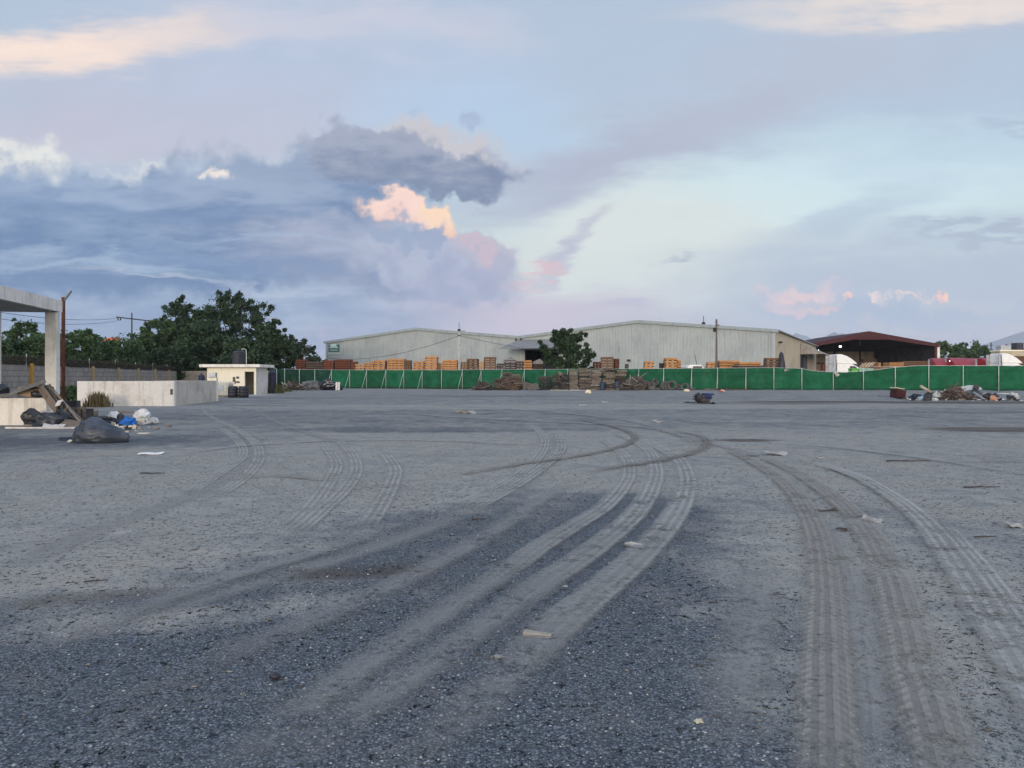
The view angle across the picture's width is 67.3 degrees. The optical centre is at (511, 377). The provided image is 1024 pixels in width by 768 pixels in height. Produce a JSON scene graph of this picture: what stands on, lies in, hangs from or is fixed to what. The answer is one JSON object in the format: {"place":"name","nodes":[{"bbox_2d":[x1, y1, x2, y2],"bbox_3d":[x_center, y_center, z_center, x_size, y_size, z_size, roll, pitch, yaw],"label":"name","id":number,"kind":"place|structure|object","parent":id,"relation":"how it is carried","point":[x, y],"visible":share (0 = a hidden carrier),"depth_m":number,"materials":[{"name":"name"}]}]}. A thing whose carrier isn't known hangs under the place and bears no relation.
{"place":"outdoors","nodes":[
{"label":"outdoors","id":0,"kind":"place"},
{"bbox_2d":[208,373,217,400],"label":"meter pillar","id":1,"kind":"structure","parent":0,"point":[212,376],"depth_m":48.85,"materials":[{"name":"concrete"}]},
{"bbox_2d":[0,388,1023,767],"bbox_3d":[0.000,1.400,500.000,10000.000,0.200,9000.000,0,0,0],"label":"ground","id":2,"kind":"structure","parent":0,"point":[372,426],"depth_m":5.74,"materials":[{"name":"gravel"}]},
{"bbox_2d":[1,333,15,363],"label":"tree","id":3,"kind":"object","parent":2,"relation":"on","point":[6,344],"visible":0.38,"depth_m":76.82,"materials":[{"name":"green plant"}]},
{"bbox_2d":[1,318,41,341],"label":"tree","id":4,"kind":"object","parent":2,"relation":"on","point":[16,330],"visible":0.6,"depth_m":91.40,"materials":[{"name":"green plant"}]},
{"bbox_2d":[0,398,50,424],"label":"wall","id":5,"kind":"structure","parent":2,"relation":"on","point":[12,410],"depth_m":24.25,"materials":[{"name":"concrete"}]},
{"bbox_2d":[0,379,45,397],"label":"plank","id":6,"kind":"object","parent":5,"relation":"on","point":[24,388],"depth_m":24.10,"materials":[{"name":"wood"}]},
{"bbox_2d":[16,386,39,397],"bbox_3d":[-15.370,0.470,24.503,0.652,0.376,0.513,0,0,-17],"label":"cardboard box","id":7,"kind":"object","parent":5,"relation":"on","point":[27,393],"visible":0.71,"depth_m":24.35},
{"bbox_2d":[6,334,44,365],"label":"tree","id":8,"kind":"object","parent":2,"relation":"on","point":[30,345],"visible":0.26,"depth_m":79.46,"materials":[{"name":"green plant"}]},
{"bbox_2d":[20,408,40,424],"bbox_3d":[-14.810,1.192,23.757,0.638,0.513,0.460,0,0,0],"label":"rubbish bag","id":9,"kind":"object","parent":2,"relation":"on","point":[28,416],"visible":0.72,"depth_m":23.58,"materials":[{"name":"plastic"}]},
{"bbox_2d":[0,285,61,411],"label":"canopy","id":10,"kind":"object","parent":2,"relation":"on","point":[13,300],"visible":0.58,"depth_m":29.61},
{"bbox_2d":[5,427,74,428],"bbox_3d":[-13.800,1.470,22.538,2.100,0.050,0.070,0,0,1],"label":"strip","id":11,"kind":"object","parent":2,"relation":"on","point":[39,427],"visible":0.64,"depth_m":22.50,"materials":[{"name":"concrete"}]},
{"bbox_2d":[36,412,63,424],"bbox_3d":[-14.104,1.259,23.491,0.862,0.395,0.486,0,0,0],"label":"rubbish bag","id":12,"kind":"object","parent":2,"relation":"on","point":[52,418],"visible":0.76,"depth_m":23.35,"materials":[{"name":"plastic"}]},
{"bbox_2d":[30,330,84,366],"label":"tree","id":13,"kind":"object","parent":2,"relation":"on","point":[69,349],"visible":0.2,"depth_m":83.45,"materials":[{"name":"green plant"}]},
{"bbox_2d":[38,384,82,422],"bbox_3d":[-13.969,0.762,23.753,2.234,1.217,0.367,0,0,34],"label":"broken pallet","id":14,"kind":"object","parent":2,"relation":"on","point":[49,394],"visible":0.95,"depth_m":23.83,"materials":[{"name":"brown wood"}]},
{"bbox_2d":[56,409,72,419],"bbox_3d":[-14.446,1.232,24.593,0.740,0.448,0.634,0,0,0],"label":"rubbish bag","id":15,"kind":"object","parent":2,"relation":"on","point":[62,413],"visible":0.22,"depth_m":24.48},
{"bbox_2d":[61,290,71,400],"bbox_3d":[-19.148,-1.117,33.000,0.525,5.235,0.143,0,0,0],"label":"lamp post","id":16,"kind":"object","parent":2,"relation":"on","point":[63,299],"visible":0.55,"depth_m":32.95,"materials":[{"name":"metal"}]},
{"bbox_2d":[60,384,76,400],"bbox_3d":[-26.302,0.990,45.902,1.877,1.258,2.088,0,0,42],"label":"shrub","id":17,"kind":"object","parent":2,"relation":"on","point":[71,392],"visible":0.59,"depth_m":45.51,"materials":[{"name":"green plant"}]},
{"bbox_2d":[60,407,93,420],"bbox_3d":[-14.556,1.240,25.769,0.880,0.520,0.462,0,0,6],"label":"wooden crate","id":18,"kind":"object","parent":2,"relation":"on","point":[83,412],"visible":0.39,"depth_m":25.58,"materials":[{"name":"wood"}]},
{"bbox_2d":[69,328,107,367],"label":"tree","id":19,"kind":"object","parent":2,"relation":"on","point":[88,349],"visible":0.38,"depth_m":91.62,"materials":[{"name":"green plant"}]},
{"bbox_2d":[1,354,176,397],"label":"block wall","id":20,"kind":"structure","parent":2,"relation":"on","point":[14,377],"depth_m":66.40,"materials":[{"name":"grey concrete"}]},
{"bbox_2d":[1,354,177,371],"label":"dry creeper","id":21,"kind":"object","parent":20,"relation":"attached to","point":[166,368],"visible":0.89,"depth_m":70.20,"materials":[{"name":"brown plant"}]},
{"bbox_2d":[73,337,120,368],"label":"tree","id":22,"kind":"object","parent":2,"relation":"on","point":[111,353],"visible":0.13,"depth_m":96.25,"materials":[{"name":"green plant"}]},
{"bbox_2d":[82,391,113,406],"bbox_3d":[-21.166,1.081,39.113,1.902,0.838,1.234,0,0,-9],"label":"weed tuft","id":23,"kind":"object","parent":2,"relation":"on","point":[98,399],"visible":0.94,"depth_m":38.95,"materials":[{"name":"plant"}]},
{"bbox_2d":[72,416,129,443],"bbox_3d":[-9.501,1.198,17.833,1.347,0.604,0.816,0,0,3],"label":"sack","id":24,"kind":"object","parent":2,"relation":"on","point":[95,430],"visible":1,"depth_m":17.59,"materials":[{"name":"plastic"}]},
{"bbox_2d":[98,332,150,369],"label":"tree","id":25,"kind":"object","parent":2,"relation":"on","point":[131,349],"visible":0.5,"depth_m":103.22,"materials":[{"name":"green plant"}]},
{"bbox_2d":[118,417,136,425],"bbox_3d":[-11.784,1.332,23.571,0.594,0.286,0.444,0,0,0],"label":"carrier bag","id":26,"kind":"object","parent":2,"relation":"on","point":[127,421],"visible":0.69,"depth_m":23.48,"materials":[{"name":"blue plastic"}]},
{"bbox_2d":[117,331,159,359],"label":"tree","id":27,"kind":"object","parent":2,"relation":"on","point":[146,341],"visible":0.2,"depth_m":112.62,"materials":[{"name":"green plant"}]},
{"bbox_2d":[132,408,150,420],"bbox_3d":[-12.690,1.250,26.312,0.642,0.415,0.456,0,0,0],"label":"carrier bag","id":28,"kind":"object","parent":2,"relation":"on","point":[142,414],"visible":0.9,"depth_m":26.19,"materials":[{"name":"white plastic"}]},
{"bbox_2d":[77,381,215,405],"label":"wall","id":29,"kind":"structure","parent":2,"relation":"on","point":[148,393],"depth_m":40.50,"materials":[{"name":"grey paint"}]},
{"bbox_2d":[64,427,254,542],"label":"tyre track","id":30,"kind":"structure","parent":2,"relation":"on","point":[153,509],"depth_m":8.99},
{"bbox_2d":[136,318,190,352],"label":"tree","id":31,"kind":"object","parent":2,"relation":"on","point":[167,331],"visible":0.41,"depth_m":116.48,"materials":[{"name":"green plant"}]},
{"bbox_2d":[138,339,204,380],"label":"tree","id":32,"kind":"object","parent":2,"relation":"on","point":[166,356],"visible":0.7,"depth_m":109.88,"materials":[{"name":"green plant"}]},
{"bbox_2d":[156,294,210,361],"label":"tree","id":33,"kind":"object","parent":2,"relation":"on","point":[184,309],"visible":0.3,"depth_m":124.21,"materials":[{"name":"green plant"}]},
{"bbox_2d":[167,316,234,370],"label":"tree","id":34,"kind":"object","parent":2,"relation":"on","point":[211,340],"visible":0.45,"depth_m":116.65,"materials":[{"name":"green plant"}]},
{"bbox_2d":[185,428,248,489],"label":"tyre track","id":35,"kind":"structure","parent":2,"relation":"on","point":[233,463],"depth_m":13.06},
{"bbox_2d":[181,371,268,386],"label":"block wall","id":36,"kind":"structure","parent":2,"relation":"on","point":[192,375],"depth_m":109.50,"materials":[{"name":"concrete"}]},
{"bbox_2d":[218,382,232,396],"bbox_3d":[-22.138,0.914,58.991,1.262,1.172,1.041,0,0,0],"label":"caged tank","id":37,"kind":"object","parent":2,"relation":"on","point":[223,389],"visible":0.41,"depth_m":58.52,"materials":[{"name":"plastic"}]},
{"bbox_2d":[228,386,237,397],"bbox_3d":[-20.857,1.062,57.500,0.756,0.875,0.756,0,0,0],"label":"plastic drum","id":38,"kind":"object","parent":2,"relation":"on","point":[232,391],"visible":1,"depth_m":57.20,"materials":[{"name":"plastic"}]},
{"bbox_2d":[202,411,264,492],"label":"tyre track","id":39,"kind":"structure","parent":2,"relation":"on","point":[236,484],"depth_m":13.86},
{"bbox_2d":[199,364,273,393],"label":"shed","id":40,"kind":"structure","parent":2,"relation":"on","point":[253,377],"depth_m":68.50,"materials":[{"name":"beige paint"}]},
{"bbox_2d":[232,349,246,363],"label":"water tank","id":41,"kind":"object","parent":40,"relation":"on","point":[239,356],"visible":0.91,"depth_m":69.65,"materials":[{"name":"black plastic"}]},
{"bbox_2d":[198,289,274,342],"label":"tree","id":42,"kind":"object","parent":2,"relation":"on","point":[236,321],"visible":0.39,"depth_m":127.87,"materials":[{"name":"green plant"}]},
{"bbox_2d":[238,386,248,397],"bbox_3d":[-20.068,1.062,57.500,0.777,0.875,0.777,0,0,0],"label":"plastic drum","id":43,"kind":"object","parent":2,"relation":"on","point":[243,391],"visible":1,"depth_m":57.19,"materials":[{"name":"plastic"}]},
{"bbox_2d":[214,332,282,370],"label":"tree","id":44,"kind":"object","parent":2,"relation":"on","point":[255,352],"visible":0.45,"depth_m":111.79,"materials":[{"name":"green plant"}]},
{"bbox_2d":[221,553,310,578],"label":"tyre track","id":45,"kind":"structure","parent":2,"relation":"on","point":[282,561],"depth_m":6.15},
{"bbox_2d":[245,317,287,362],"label":"tree","id":46,"kind":"object","parent":2,"relation":"on","point":[270,329],"visible":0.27,"depth_m":120.69,"materials":[{"name":"green plant"}]},
{"bbox_2d":[268,368,276,392],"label":"water tank","id":47,"kind":"object","parent":2,"relation":"on","point":[272,375],"visible":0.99,"depth_m":73.22,"materials":[{"name":"blue plastic"}]},
{"bbox_2d":[267,383,284,392],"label":"weed tuft","id":48,"kind":"object","parent":2,"relation":"on","point":[278,389],"visible":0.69,"depth_m":73.28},
{"bbox_2d":[267,333,299,369],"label":"tree","id":49,"kind":"object","parent":2,"relation":"on","point":[289,348],"visible":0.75,"depth_m":117.82,"materials":[{"name":"green plant"}]},
{"bbox_2d":[295,360,308,369],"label":"timber stack","id":50,"kind":"object","parent":2,"relation":"on","point":[301,365],"visible":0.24,"depth_m":117.57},
{"bbox_2d":[285,338,318,363],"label":"tree","id":51,"kind":"object","parent":2,"relation":"on","point":[303,351],"visible":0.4,"depth_m":139.55,"materials":[{"name":"green plant"}]},
{"bbox_2d":[301,380,320,389],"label":"tarp heap","id":52,"kind":"object","parent":2,"relation":"on","point":[313,385],"visible":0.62,"depth_m":90.70,"materials":[{"name":"fabric"}]},
{"bbox_2d":[285,447,342,520],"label":"tyre track","id":53,"kind":"structure","parent":2,"relation":"on","point":[306,504],"depth_m":10.15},
{"bbox_2d":[306,362,323,369],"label":"timber stack","id":54,"kind":"object","parent":2,"relation":"on","point":[315,365],"visible":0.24,"depth_m":116.16,"materials":[{"name":"wood"}]},
{"bbox_2d":[323,360,334,369],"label":"timber stack","id":55,"kind":"object","parent":2,"relation":"on","point":[330,365],"visible":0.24,"depth_m":115.90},
{"bbox_2d":[295,439,362,525],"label":"tyre track","id":56,"kind":"structure","parent":2,"relation":"on","point":[311,516],"depth_m":9.88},
{"bbox_2d":[335,360,352,369],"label":"timber stack","id":57,"kind":"object","parent":2,"relation":"on","point":[344,364],"visible":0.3,"depth_m":116.06,"materials":[{"name":"wood"}]},
{"bbox_2d":[374,360,386,369],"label":"timber stack","id":58,"kind":"object","parent":2,"relation":"on","point":[380,366],"visible":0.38,"depth_m":112.42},
{"bbox_2d":[359,454,401,520],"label":"tyre track","id":59,"kind":"structure","parent":2,"relation":"on","point":[392,469],"depth_m":10.14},
{"bbox_2d":[388,359,405,369],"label":"timber stack","id":60,"kind":"object","parent":2,"relation":"on","point":[397,366],"visible":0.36,"depth_m":112.33,"materials":[{"name":"wood"}]},
{"bbox_2d":[249,440,560,584],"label":"tyre track","id":61,"kind":"structure","parent":2,"relation":"on","point":[374,546],"depth_m":6.94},
{"bbox_2d":[413,361,424,369],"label":"timber stack","id":62,"kind":"object","parent":2,"relation":"on","point":[419,365],"visible":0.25,"depth_m":110.89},
{"bbox_2d":[425,356,438,369],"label":"timber stack","id":63,"kind":"object","parent":2,"relation":"on","point":[431,361],"visible":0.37,"depth_m":108.81,"materials":[{"name":"wood"}]},
{"bbox_2d":[343,492,552,607],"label":"tyre track","id":64,"kind":"structure","parent":2,"relation":"on","point":[461,549],"depth_m":6.65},
{"bbox_2d":[442,360,457,369],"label":"timber stack","id":65,"kind":"object","parent":2,"relation":"on","point":[451,366],"visible":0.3,"depth_m":107.45,"materials":[{"name":"wood"}]},
{"bbox_2d":[337,532,563,681],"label":"tyre track","id":66,"kind":"structure","parent":2,"relation":"on","point":[435,617],"depth_m":4.77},
{"bbox_2d":[467,359,478,369],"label":"timber stack","id":67,"kind":"object","parent":2,"relation":"on","point":[473,366],"visible":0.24,"depth_m":107.50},
{"bbox_2d":[483,357,495,369],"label":"timber stack","id":68,"kind":"object","parent":2,"relation":"on","point":[489,363],"visible":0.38,"depth_m":106.95,"materials":[{"name":"wood"}]},
{"bbox_2d":[392,549,595,683],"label":"tyre track","id":69,"kind":"structure","parent":2,"relation":"on","point":[483,624],"depth_m":4.95,"materials":[{"name":"gravel"}]},
{"bbox_2d":[455,428,548,503],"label":"tyre track","id":70,"kind":"structure","parent":2,"relation":"on","point":[535,457],"depth_m":12.05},
{"bbox_2d":[503,357,516,368],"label":"timber stack","id":71,"kind":"object","parent":2,"relation":"on","point":[510,360],"visible":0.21,"depth_m":105.09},
{"bbox_2d":[497,375,522,389],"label":"debris mound","id":72,"kind":"object","parent":2,"relation":"on","point":[507,384],"visible":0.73,"depth_m":91.41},
{"bbox_2d":[0,405,1023,737],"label":"earth crumbs","id":73,"kind":"object","parent":2,"relation":"on","point":[550,589],"visible":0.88,"depth_m":4.59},
{"bbox_2d":[475,436,565,503],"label":"tyre track","id":74,"kind":"structure","parent":2,"relation":"on","point":[532,474],"depth_m":11.68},
{"bbox_2d":[523,630,551,638],"bbox_3d":[0.148,1.483,4.441,0.165,0.037,0.040,0,0,13],"label":"wood splinter","id":75,"kind":"object","parent":2,"relation":"on","point":[531,633],"visible":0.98,"depth_m":4.43,"materials":[{"name":"wood"}]},
{"bbox_2d":[482,421,638,469],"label":"tyre track","id":76,"kind":"structure","parent":2,"relation":"on","point":[633,435],"depth_m":15.68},
{"bbox_2d":[537,328,596,369],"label":"tree","id":77,"kind":"object","parent":2,"relation":"on","point":[567,345],"visible":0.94,"depth_m":100.65,"materials":[{"name":"green plant"}]},
{"bbox_2d":[510,440,635,561],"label":"tyre track","id":78,"kind":"structure","parent":2,"relation":"on","point":[608,505],"depth_m":8.47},
{"bbox_2d":[324,316,828,370],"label":"warehouse","id":79,"kind":"structure","parent":2,"relation":"on","point":[633,344],"depth_m":127.80,"materials":[{"name":"metal"}]},
{"bbox_2d":[519,554,643,663],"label":"tyre track","id":80,"kind":"structure","parent":2,"relation":"on","point":[555,627],"depth_m":4.72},
{"bbox_2d":[546,434,663,573],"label":"tyre track","id":81,"kind":"structure","parent":2,"relation":"on","point":[648,487],"depth_m":8.22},
{"bbox_2d":[601,357,613,368],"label":"timber stack","id":82,"kind":"object","parent":2,"relation":"on","point":[607,361],"visible":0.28,"depth_m":99.73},
{"bbox_2d":[545,443,695,623],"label":"tyre track","id":83,"kind":"structure","parent":2,"relation":"on","point":[671,512],"depth_m":6.48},
{"bbox_2d":[623,376,650,389],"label":"debris mound","id":84,"kind":"object","parent":2,"relation":"on","point":[638,387],"visible":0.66,"depth_m":88.02,"materials":[{"name":"wood"}]},
{"bbox_2d":[271,365,1023,390],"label":"fence","id":85,"kind":"object","parent":2,"relation":"on","point":[986,377],"visible":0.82,"depth_m":85.71,"materials":[{"name":"green fabric"}]},
{"bbox_2d":[608,431,709,466],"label":"tyre track","id":86,"kind":"structure","parent":2,"relation":"on","point":[704,438],"depth_m":14.64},
{"bbox_2d":[663,358,676,367],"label":"timber stack","id":87,"kind":"object","parent":2,"relation":"on","point":[669,364],"visible":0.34,"depth_m":96.49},
{"bbox_2d":[693,392,713,402],"bbox_3d":[11.048,1.167,44.414,1.270,0.640,0.669,0,0,-9],"label":"engine","id":88,"kind":"object","parent":2,"relation":"on","point":[702,397],"visible":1,"depth_m":44.22,"materials":[{"name":"grey metal"}]},
{"bbox_2d":[718,361,738,367],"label":"timber stack","id":89,"kind":"object","parent":2,"relation":"on","point":[725,364],"visible":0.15,"depth_m":95.90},
{"bbox_2d":[732,365,767,367],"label":"timber stack","id":90,"kind":"object","parent":2,"relation":"on","point":[750,366],"visible":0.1,"depth_m":90.67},
{"bbox_2d":[763,358,778,367],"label":"timber stack","id":91,"kind":"object","parent":2,"relation":"on","point":[771,361],"visible":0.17,"depth_m":94.62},
{"bbox_2d":[778,352,785,367],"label":"covered load","id":92,"kind":"object","parent":2,"relation":"on","point":[781,362],"visible":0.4,"depth_m":91.60,"materials":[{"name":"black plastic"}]},
{"bbox_2d":[731,452,855,752],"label":"tyre track","id":93,"kind":"structure","parent":2,"relation":"on","point":[836,700],"depth_m":4.19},
{"bbox_2d":[825,354,860,371],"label":"truck","id":94,"kind":"object","parent":2,"relation":"on","point":[840,363],"visible":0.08,"depth_m":90.83,"materials":[{"name":"white paint"}]},
{"bbox_2d":[828,523,876,714],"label":"tyre track","id":95,"kind":"structure","parent":2,"relation":"on","point":[868,707],"depth_m":4.40,"materials":[{"name":"gravel"}]},
{"bbox_2d":[770,461,973,753],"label":"tyre track","id":96,"kind":"structure","parent":2,"relation":"on","point":[919,704],"depth_m":4.30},
{"bbox_2d":[805,331,939,371],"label":"open barn","id":97,"kind":"structure","parent":2,"relation":"on","point":[881,348],"depth_m":191.37,"materials":[{"name":"red metal"}]},
{"bbox_2d":[861,514,883,522],"bbox_3d":[3.754,1.474,8.013,0.202,0.071,0.123,0,0,40],"label":"scrap","id":98,"kind":"object","parent":2,"relation":"on","point":[873,519],"visible":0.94,"depth_m":8.01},
{"bbox_2d":[883,362,903,366],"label":"timber stack","id":99,"kind":"object","parent":2,"relation":"on","point":[898,364],"visible":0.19,"depth_m":148.83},
{"bbox_2d":[890,389,905,398],"bbox_3d":[26.341,1.121,52.505,0.770,0.560,0.640,8,-2,-11],"label":"crate","id":100,"kind":"object","parent":2,"relation":"on","point":[897,393],"visible":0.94,"depth_m":52.23,"materials":[{"name":"red plastic"}]},
{"bbox_2d":[898,361,927,366],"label":"timber stack","id":101,"kind":"object","parent":2,"relation":"on","point":[910,363],"visible":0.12,"depth_m":158.84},
{"bbox_2d":[821,465,1023,710],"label":"tyre track","id":102,"kind":"structure","parent":2,"relation":"on","point":[1010,658],"depth_m":5.40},
{"bbox_2d":[928,358,947,364],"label":"truck","id":103,"kind":"object","parent":2,"relation":"on","point":[936,361],"visible":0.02,"depth_m":110.73,"materials":[{"name":"red paint"}]},
{"bbox_2d":[936,340,956,357],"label":"tree","id":104,"kind":"object","parent":2,"relation":"on","point":[945,347],"visible":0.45,"depth_m":214.13,"materials":[{"name":"green plant"}]},
{"bbox_2d":[944,358,971,364],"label":"truck","id":105,"kind":"object","parent":2,"relation":"on","point":[957,361],"visible":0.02,"depth_m":108.47,"materials":[{"name":"red paint"}]},
{"bbox_2d":[946,342,969,357],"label":"tree","id":106,"kind":"object","parent":2,"relation":"on","point":[960,346],"visible":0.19,"depth_m":217.73,"materials":[{"name":"green plant"}]},
{"bbox_2d":[955,348,982,357],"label":"tree","id":107,"kind":"object","parent":2,"relation":"on","point":[960,354],"visible":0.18,"depth_m":211.69,"materials":[{"name":"green plant"}]},
{"bbox_2d":[964,340,992,357],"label":"tree","id":108,"kind":"object","parent":2,"relation":"on","point":[977,347],"visible":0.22,"depth_m":220.44,"materials":[{"name":"green plant"}]},
{"bbox_2d":[945,535,1023,648],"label":"tyre track","id":109,"kind":"structure","parent":2,"relation":"on","point":[993,581],"depth_m":5.53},
{"bbox_2d":[986,353,1021,364],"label":"truck","id":110,"kind":"object","parent":2,"relation":"on","point":[1001,359],"visible":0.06,"depth_m":91.80,"materials":[{"name":"white paint"}]},
{"bbox_2d":[0,0,1023,369],"label":"sky","id":111,"kind":"structure","parent":0,"point":[812,169],"materials":[{"name":"blue"}]},
{"bbox_2d":[944,331,1023,357],"bbox_3d":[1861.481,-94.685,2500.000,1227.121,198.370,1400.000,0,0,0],"label":"mountain","id":112,"kind":"structure","parent":0,"point":[1015,338],"depth_m":2465.23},
{"bbox_2d":[990,343,1023,355],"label":"flat building","id":113,"kind":"structure","parent":0,"point":[1014,349],"depth_m":206.00,"materials":[{"name":"beige paint"}]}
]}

